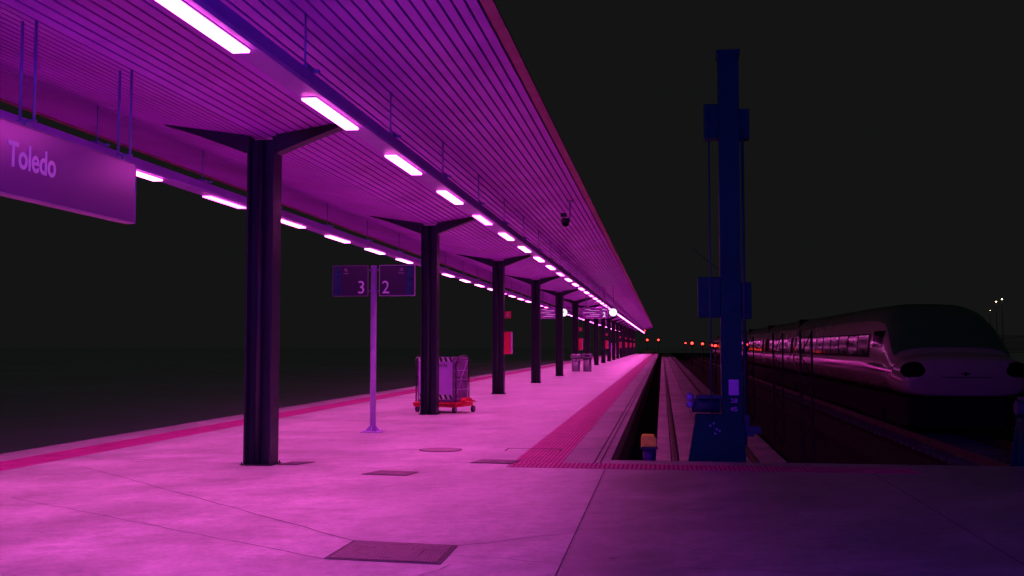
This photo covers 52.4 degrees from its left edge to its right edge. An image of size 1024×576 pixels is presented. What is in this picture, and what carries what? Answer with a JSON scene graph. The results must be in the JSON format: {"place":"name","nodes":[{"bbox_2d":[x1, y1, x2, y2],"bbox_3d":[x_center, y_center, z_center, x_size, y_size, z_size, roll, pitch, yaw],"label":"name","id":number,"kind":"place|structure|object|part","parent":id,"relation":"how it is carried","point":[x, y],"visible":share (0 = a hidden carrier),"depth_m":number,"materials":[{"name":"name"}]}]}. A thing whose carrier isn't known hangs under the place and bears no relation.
{"place":"outdoors","nodes":[
{"label":"outdoors","id":0,"kind":"place"},
{"bbox_2d":[0,347,1023,453],"bbox_3d":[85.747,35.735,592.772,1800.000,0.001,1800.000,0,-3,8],"label":"ground","id":1,"kind":"structure","parent":0,"point":[52,396],"depth_m":84.14,"materials":[{"name":"black"}]},
{"bbox_2d":[618,356,658,459],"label":"platform base","id":2,"kind":"object","parent":1,"relation":"on","point":[626,450],"visible":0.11,"depth_m":30.61,"materials":[{"name":"concrete"}]},
{"bbox_2d":[0,352,653,575],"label":"platform","id":3,"kind":"structure","parent":2,"relation":"on","point":[204,504],"depth_m":11.12,"materials":[{"name":"concrete"}]},
{"bbox_2d":[164,123,344,465],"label":"canopy column","id":4,"kind":"structure","parent":3,"relation":"on","point":[262,316],"depth_m":14.12,"materials":[{"name":"grey metal"}]},
{"bbox_2d":[280,461,312,464],"bbox_3d":[-2.925,2.376,14.129,0.420,0.010,0.350,0,-3,8],"label":"manhole cover","id":5,"kind":"object","parent":3,"relation":"on","point":[295,462],"visible":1,"depth_m":14.09,"materials":[{"name":"metal"}]},
{"bbox_2d":[0,354,615,470],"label":"tactile strip left edge","id":6,"kind":"object","parent":3,"relation":"on","point":[37,459],"visible":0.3,"depth_m":18.10,"materials":[{"name":"red tile"}]},
{"bbox_2d":[332,265,415,432],"bbox_3d":[-2.583,1.121,19.376,1.582,3.096,0.380,0,-3,8],"label":"platform number sign","id":7,"kind":"object","parent":3,"relation":"on","point":[394,280],"visible":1,"depth_m":19.38,"materials":[{"name":"metal"}]},
{"bbox_2d":[323,540,457,563],"bbox_3d":[-0.917,2.041,8.069,0.910,0.010,0.810,0,-3,8],"label":"manhole cover","id":8,"kind":"object","parent":3,"relation":"on","point":[396,552],"visible":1,"depth_m":8.01,"materials":[{"name":"metal"}]},
{"bbox_2d":[364,470,417,475],"bbox_3d":[-1.522,2.315,13.031,0.603,0.010,0.444,-1,-3,18],"label":"manhole cover","id":9,"kind":"object","parent":3,"relation":"on","point":[392,472],"visible":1,"depth_m":12.98,"materials":[{"name":"metal"}]},
{"bbox_2d":[371,216,476,414],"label":"canopy column","id":10,"kind":"structure","parent":3,"relation":"on","point":[429,352],"depth_m":24.31,"materials":[{"name":"grey metal"}]},
{"bbox_2d":[419,447,461,451],"bbox_3d":[-1.094,2.479,15.959,0.660,0.007,0.660,0,-3,8],"label":"manhole cover","id":11,"kind":"object","parent":3,"relation":"on","point":[441,449],"visible":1,"depth_m":15.93,"materials":[{"name":"metal"}]},
{"bbox_2d":[413,355,475,412],"bbox_3d":[-1.572,2.302,25.108,1.427,1.368,0.840,-2,-4,26],"label":"luggage trolley","id":12,"kind":"object","parent":3,"relation":"on","point":[454,384],"visible":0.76,"depth_m":24.78,"materials":[{"name":"red metal"}]},
{"bbox_2d":[457,254,531,393],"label":"canopy column","id":13,"kind":"structure","parent":3,"relation":"on","point":[498,324],"depth_m":34.49,"materials":[{"name":"grey metal"}]},
{"bbox_2d":[504,311,510,317],"bbox_3d":[-0.145,0.889,34.456,0.225,0.235,0.056,0,-3,8],"label":"fire sign","id":14,"kind":"object","parent":13,"relation":"attached to","point":[507,314],"visible":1,"depth_m":34.46,"materials":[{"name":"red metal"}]},
{"bbox_2d":[504,332,512,353],"bbox_3d":[-0.125,1.816,34.416,0.262,0.740,0.205,0,-3,8],"label":"fire cabinet","id":15,"kind":"object","parent":13,"relation":"attached to","point":[508,342],"visible":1,"depth_m":34.32,"materials":[{"name":"red metal"}]},
{"bbox_3d":[-0.139,1.816,34.416,0.235,0.740,0.200,0,-3,8],"label":"door","id":16,"kind":"part","parent":15,"relation":"part of","materials":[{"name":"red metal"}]},
{"bbox_2d":[470,459,521,463],"bbox_3d":[-0.225,2.387,14.320,0.632,0.010,0.457,-1,-3,13],"label":"manhole cover","id":17,"kind":"object","parent":3,"relation":"on","point":[497,461],"visible":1,"depth_m":14.27,"materials":[{"name":"metal"}]},
{"bbox_2d":[504,448,560,450],"bbox_3d":[0.327,2.479,15.939,0.840,0.004,0.368,0,-3,8],"label":"drain frame","id":18,"kind":"object","parent":3,"relation":"on","point":[521,448],"visible":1,"depth_m":16.12,"materials":[{"name":"grey metal"}]},
{"bbox_2d":[505,275,561,382],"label":"canopy column","id":19,"kind":"structure","parent":3,"relation":"on","point":[535,331],"depth_m":44.68,"materials":[{"name":"grey metal"}]},
{"bbox_2d":[541,289,579,375],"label":"canopy column","id":20,"kind":"structure","parent":3,"relation":"on","point":[559,326],"depth_m":54.87,"materials":[{"name":"grey metal"}]},
{"bbox_2d":[554,297,592,353],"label":"canopy column","id":21,"kind":"structure","parent":3,"relation":"on","point":[575,327],"depth_m":65.08,"materials":[{"name":"grey metal"}]},
{"bbox_2d":[579,338,582,349],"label":"fire cabinet","id":22,"kind":"object","parent":21,"relation":"attached to","point":[580,343],"visible":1,"depth_m":64.88,"materials":[{"name":"red metal"}]},
{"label":"door","id":23,"kind":"part","parent":22,"relation":"part of","materials":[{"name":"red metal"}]},
{"bbox_2d":[570,354,580,371],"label":"litter bin","id":24,"kind":"object","parent":3,"relation":"on","point":[575,360],"visible":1,"depth_m":64.15,"materials":[{"name":"metal"}]},
{"bbox_2d":[567,303,601,353],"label":"canopy column","id":25,"kind":"structure","parent":3,"relation":"on","point":[587,334],"depth_m":75.23,"materials":[{"name":"grey metal"}]},
{"bbox_2d":[517,352,655,462],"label":"tactile strip","id":26,"kind":"object","parent":3,"relation":"on","point":[567,436],"visible":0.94,"depth_m":20.15,"materials":[{"name":"red tile"}]},
{"bbox_2d":[582,354,592,371],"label":"litter bin","id":27,"kind":"object","parent":3,"relation":"on","point":[587,362],"visible":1,"depth_m":64.05,"materials":[{"name":"metal"}]},
{"bbox_2d":[594,309,608,364],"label":"canopy column","id":28,"kind":"structure","parent":3,"relation":"on","point":[596,341],"depth_m":85.43,"materials":[{"name":"grey metal"}]},
{"bbox_2d":[601,314,609,362],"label":"canopy column","id":29,"kind":"structure","parent":3,"relation":"on","point":[603,358],"depth_m":95.64,"materials":[{"name":"grey metal"}]},
{"bbox_2d":[0,0,653,330],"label":"canopy","id":30,"kind":"object","parent":29,"relation":"on","point":[455,76],"visible":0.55,"depth_m":13.72,"materials":[{"name":"metal"}]},
{"bbox_2d":[0,20,136,223],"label":"station sign","id":31,"kind":"object","parent":30,"relation":"hanging from","point":[38,167],"visible":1,"depth_m":9.48,"materials":[{"name":"metal"}]},
{"bbox_2d":[0,105,615,329],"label":"light beam","id":32,"kind":"structure","parent":30,"relation":"hanging from","point":[202,186],"depth_m":17.19,"materials":[{"name":"metal"}]},
{"bbox_2d":[136,170,163,180],"bbox_3d":[-5.370,-1.643,14.741,0.170,0.027,1.500,0,-3,8],"label":"strip lamp","id":33,"kind":"object","parent":32,"relation":"attached to","point":[146,176],"visible":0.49,"depth_m":15.11,"materials":[{"name":"white plastic"}]},
{"bbox_2d":[201,195,246,208],"bbox_3d":[-4.921,-1.471,17.844,0.170,0.027,1.500,0,-3,8],"label":"strip lamp","id":34,"kind":"object","parent":32,"relation":"attached to","point":[222,201],"visible":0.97,"depth_m":17.76,"materials":[{"name":"white plastic"}]},
{"bbox_2d":[281,219,305,227],"bbox_3d":[-4.472,-1.299,20.947,0.170,0.027,1.500,0,-3,8],"label":"strip lamp","id":35,"kind":"object","parent":32,"relation":"attached to","point":[291,223],"visible":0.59,"depth_m":21.00,"materials":[{"name":"white plastic"}]},
{"bbox_2d":[324,235,349,242],"bbox_3d":[-4.023,-1.127,24.050,0.170,0.027,1.500,0,-3,8],"label":"strip lamp","id":36,"kind":"object","parent":32,"relation":"attached to","point":[337,238],"visible":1,"depth_m":23.96,"materials":[{"name":"white plastic"}]},
{"bbox_2d":[364,248,385,253],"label":"strip lamp","id":37,"kind":"object","parent":32,"relation":"attached to","point":[373,250],"visible":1,"depth_m":27.03,"materials":[{"name":"white plastic"}]},
{"bbox_2d":[396,258,412,263],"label":"strip lamp","id":38,"kind":"object","parent":32,"relation":"attached to","point":[403,260],"visible":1,"depth_m":30.01,"materials":[{"name":"white plastic"}]},
{"bbox_2d":[183,0,644,332],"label":"light beam","id":39,"kind":"structure","parent":30,"relation":"hanging from","point":[272,59],"depth_m":10.87,"materials":[{"name":"metal"}]},
{"bbox_2d":[155,0,251,52],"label":"strip lamp","id":40,"kind":"object","parent":39,"relation":"attached to","point":[189,14],"visible":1,"depth_m":7.95,"materials":[{"name":"white plastic"}]},
{"bbox_2d":[300,97,359,129],"bbox_3d":[-1.919,-1.846,11.076,0.170,0.027,1.500,0,-3,8],"label":"strip lamp","id":41,"kind":"object","parent":39,"relation":"attached to","point":[327,111],"visible":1,"depth_m":10.96,"materials":[{"name":"white plastic"}]},
{"bbox_2d":[384,154,422,174],"bbox_3d":[-1.470,-1.674,14.179,0.170,0.027,1.500,0,-3,8],"label":"strip lamp","id":42,"kind":"object","parent":39,"relation":"attached to","point":[399,161],"visible":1,"depth_m":14.04,"materials":[{"name":"white plastic"}]},
{"bbox_2d":[436,190,463,203],"bbox_3d":[-1.021,-1.502,17.282,0.170,0.027,1.500,0,-3,8],"label":"strip lamp","id":43,"kind":"object","parent":39,"relation":"attached to","point":[449,196],"visible":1,"depth_m":17.10,"materials":[{"name":"white plastic"}]},
{"bbox_2d":[472,215,492,224],"bbox_3d":[-0.573,-1.330,20.385,0.170,0.027,1.500,0,-3,8],"label":"strip lamp","id":44,"kind":"object","parent":39,"relation":"attached to","point":[482,219],"visible":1,"depth_m":20.27,"materials":[{"name":"white plastic"}]},
{"bbox_2d":[498,232,514,240],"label":"strip lamp","id":45,"kind":"object","parent":39,"relation":"attached to","point":[506,236],"visible":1,"depth_m":23.31,"materials":[{"name":"white plastic"}]},
{"bbox_2d":[517,246,531,251],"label":"strip lamp","id":46,"kind":"object","parent":39,"relation":"attached to","point":[524,248],"visible":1,"depth_m":26.47,"materials":[{"name":"white plastic"}]},
{"bbox_2d":[533,257,543,261],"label":"strip lamp","id":47,"kind":"object","parent":39,"relation":"attached to","point":[539,259],"visible":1,"depth_m":29.54,"materials":[{"name":"white plastic"}]},
{"bbox_2d":[541,308,554,318],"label":"departure display","id":48,"kind":"object","parent":30,"relation":"hanging from","point":[547,313],"visible":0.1,"depth_m":57.22,"materials":[{"name":"blue glass"}]},
{"bbox_2d":[563,296,567,316],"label":"platform clock","id":49,"kind":"object","parent":30,"relation":"hanging from","point":[565,312],"visible":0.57,"depth_m":56.78,"materials":[{"name":"white glass"}]},
{"bbox_2d":[561,201,572,226],"bbox_3d":[1.279,-1.724,24.197,0.287,0.598,0.205,0,-3,8],"label":"dome camera","id":50,"kind":"object","parent":30,"relation":"hanging from","point":[565,222],"visible":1,"depth_m":24.15,"materials":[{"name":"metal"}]},
{"bbox_2d":[582,287,607,318],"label":"departure display","id":51,"kind":"object","parent":30,"relation":"hanging from","point":[596,313],"visible":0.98,"depth_m":56.87,"materials":[{"name":"blue glass"}]},
{"bbox_2d":[609,294,617,316],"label":"platform clock","id":52,"kind":"object","parent":30,"relation":"hanging from","point":[613,311],"visible":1,"depth_m":56.41,"materials":[{"name":"white glass"}]},
{"bbox_2d":[606,316,619,360],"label":"canopy column","id":53,"kind":"structure","parent":3,"relation":"on","point":[609,338],"depth_m":105.79,"materials":[{"name":"grey metal"}]},
{"bbox_2d":[605,319,621,359],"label":"canopy column","id":54,"kind":"structure","parent":3,"relation":"on","point":[613,339],"depth_m":116.01,"materials":[{"name":"grey metal"}]},
{"bbox_2d":[615,321,625,358],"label":"canopy column","id":55,"kind":"structure","parent":3,"relation":"on","point":[617,339],"depth_m":126.19,"materials":[{"name":"grey metal"}]},
{"bbox_2d":[615,324,630,356],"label":"canopy column","id":56,"kind":"structure","parent":3,"relation":"on","point":[623,340],"depth_m":146.54,"materials":[{"name":"grey metal"}]},
{"bbox_2d":[619,323,627,357],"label":"canopy column","id":57,"kind":"structure","parent":3,"relation":"on","point":[620,339],"depth_m":136.37,"materials":[{"name":"grey metal"}]},
{"bbox_2d":[625,326,631,355],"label":"canopy column","id":58,"kind":"structure","parent":3,"relation":"on","point":[626,340],"depth_m":156.74,"materials":[{"name":"grey metal"}]},
{"bbox_2d":[628,327,633,355],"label":"canopy column","id":59,"kind":"structure","parent":3,"relation":"on","point":[629,340],"depth_m":166.90,"materials":[{"name":"grey metal"}]},
{"bbox_2d":[630,328,635,354],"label":"canopy column","id":60,"kind":"structure","parent":3,"relation":"on","point":[631,340],"depth_m":177.05,"materials":[{"name":"grey metal"}]},
{"bbox_2d":[633,330,637,353],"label":"canopy column","id":61,"kind":"structure","parent":3,"relation":"on","point":[634,341],"depth_m":197.50,"materials":[{"name":"grey metal"}]},
{"bbox_2d":[562,352,659,463],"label":"platform edge","id":62,"kind":"object","parent":2,"relation":"on","point":[602,441],"visible":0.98,"depth_m":20.35,"materials":[{"name":"concrete"}]},
{"bbox_2d":[629,353,1023,465],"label":"ballast","id":63,"kind":"structure","parent":1,"relation":"on","point":[828,449],"depth_m":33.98,"materials":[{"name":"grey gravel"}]},
{"bbox_2d":[640,434,657,460],"bbox_3d":[1.946,2.899,14.737,0.250,1.640,0.240,0,-3,8],"label":"hydrant post","id":64,"kind":"object","parent":63,"relation":"on","point":[648,446],"visible":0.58,"depth_m":14.68,"materials":[{"name":"metal"}]},
{"bbox_2d":[690,340,693,365],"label":"signal light","id":65,"kind":"object","parent":63,"relation":"on","point":[691,342],"visible":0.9,"depth_m":138.30,"materials":[{"name":"red glass"}]},
{"bbox_2d":[700,341,703,373],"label":"signal light","id":66,"kind":"object","parent":63,"relation":"on","point":[702,344],"visible":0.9,"depth_m":102.16,"materials":[{"name":"black metal"}]},
{"bbox_2d":[713,343,717,382],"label":"signal light","id":67,"kind":"object","parent":63,"relation":"on","point":[715,346],"visible":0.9,"depth_m":77.24,"materials":[{"name":"black metal"}]},
{"bbox_2d":[656,353,786,462],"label":"track slab","id":68,"kind":"structure","parent":63,"relation":"on","point":[679,381],"depth_m":31.01,"materials":[{"name":"concrete"}]},
{"bbox_2d":[686,49,760,461],"bbox_3d":[2.981,-0.204,14.935,1.099,6.460,0.372,0,-3,8],"label":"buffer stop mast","id":69,"kind":"object","parent":68,"relation":"on","point":[725,296],"visible":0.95,"depth_m":14.81,"materials":[{"name":"blue metal"}]},
{"bbox_2d":[747,341,748,387],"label":"signal light","id":70,"kind":"object","parent":63,"relation":"on","point":[747,363],"visible":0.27,"depth_m":48.78,"materials":[{"name":"black metal"}]},
{"bbox_2d":[746,336,754,419],"bbox_3d":[8.933,3.437,38.995,0.400,3.250,0.400,0,-3,8],"label":"catenary mast","id":71,"kind":"object","parent":63,"relation":"on","point":[753,395],"visible":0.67,"depth_m":38.95,"materials":[{"name":"metal"}]},
{"bbox_2d":[772,333,784,443],"bbox_3d":[7.561,2.911,29.508,0.400,3.250,0.400,0,-3,8],"label":"post","id":72,"kind":"object","parent":63,"relation":"on","point":[774,392],"visible":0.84,"depth_m":29.48,"materials":[{"name":"metal"}]},
{"bbox_2d":[799,331,814,462],"bbox_3d":[6.931,2.631,24.453,0.400,3.250,0.400,0,-3,8],"label":"catenary mast","id":73,"kind":"object","parent":63,"relation":"on","point":[812,394],"visible":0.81,"depth_m":24.43,"materials":[{"name":"metal"}]},
{"bbox_2d":[712,304,1023,428],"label":"train","id":74,"kind":"object","parent":63,"relation":"on","point":[928,365],"visible":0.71,"depth_m":26.01,"materials":[{"name":"white metal"}]},
{"bbox_3d":[9.554,1.335,27.081,0.121,0.430,1.200,0,-3,8],"label":"cab side window","id":75,"kind":"part","parent":74,"relation":"part of","materials":[{"name":"black glass"}]},
{"bbox_2d":[1010,397,1023,466],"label":"buffer stop mast","id":76,"kind":"object","parent":63,"relation":"on","point":[1017,456],"visible":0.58,"depth_m":14.27,"materials":[{"name":"blue metal"}]},
{"bbox_2d":[0,0,1023,347],"label":"sky","id":77,"kind":"structure","parent":0,"point":[884,150],"materials":[{"name":"black"}]},
{"bbox_2d":[559,460,1023,575],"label":"concourse floor","id":78,"kind":"structure","parent":0,"point":[943,520],"depth_m":9.37,"materials":[{"name":"concrete"}]},
{"bbox_2d":[509,462,920,473],"bbox_3d":[2.577,2.362,13.647,5.230,0.013,0.587,0,-3,8],"label":"tactile strip cross","id":79,"kind":"object","parent":78,"relation":"on","point":[721,468],"visible":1,"depth_m":13.59,"materials":[{"name":"red tile"}]},
{"bbox_2d":[697,335,1023,352],"bbox_3d":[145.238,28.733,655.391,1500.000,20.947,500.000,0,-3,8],"label":"hill","id":80,"kind":"structure","parent":0,"point":[1013,343],"depth_m":630.51,"materials":[{"name":"black"}]}
]}

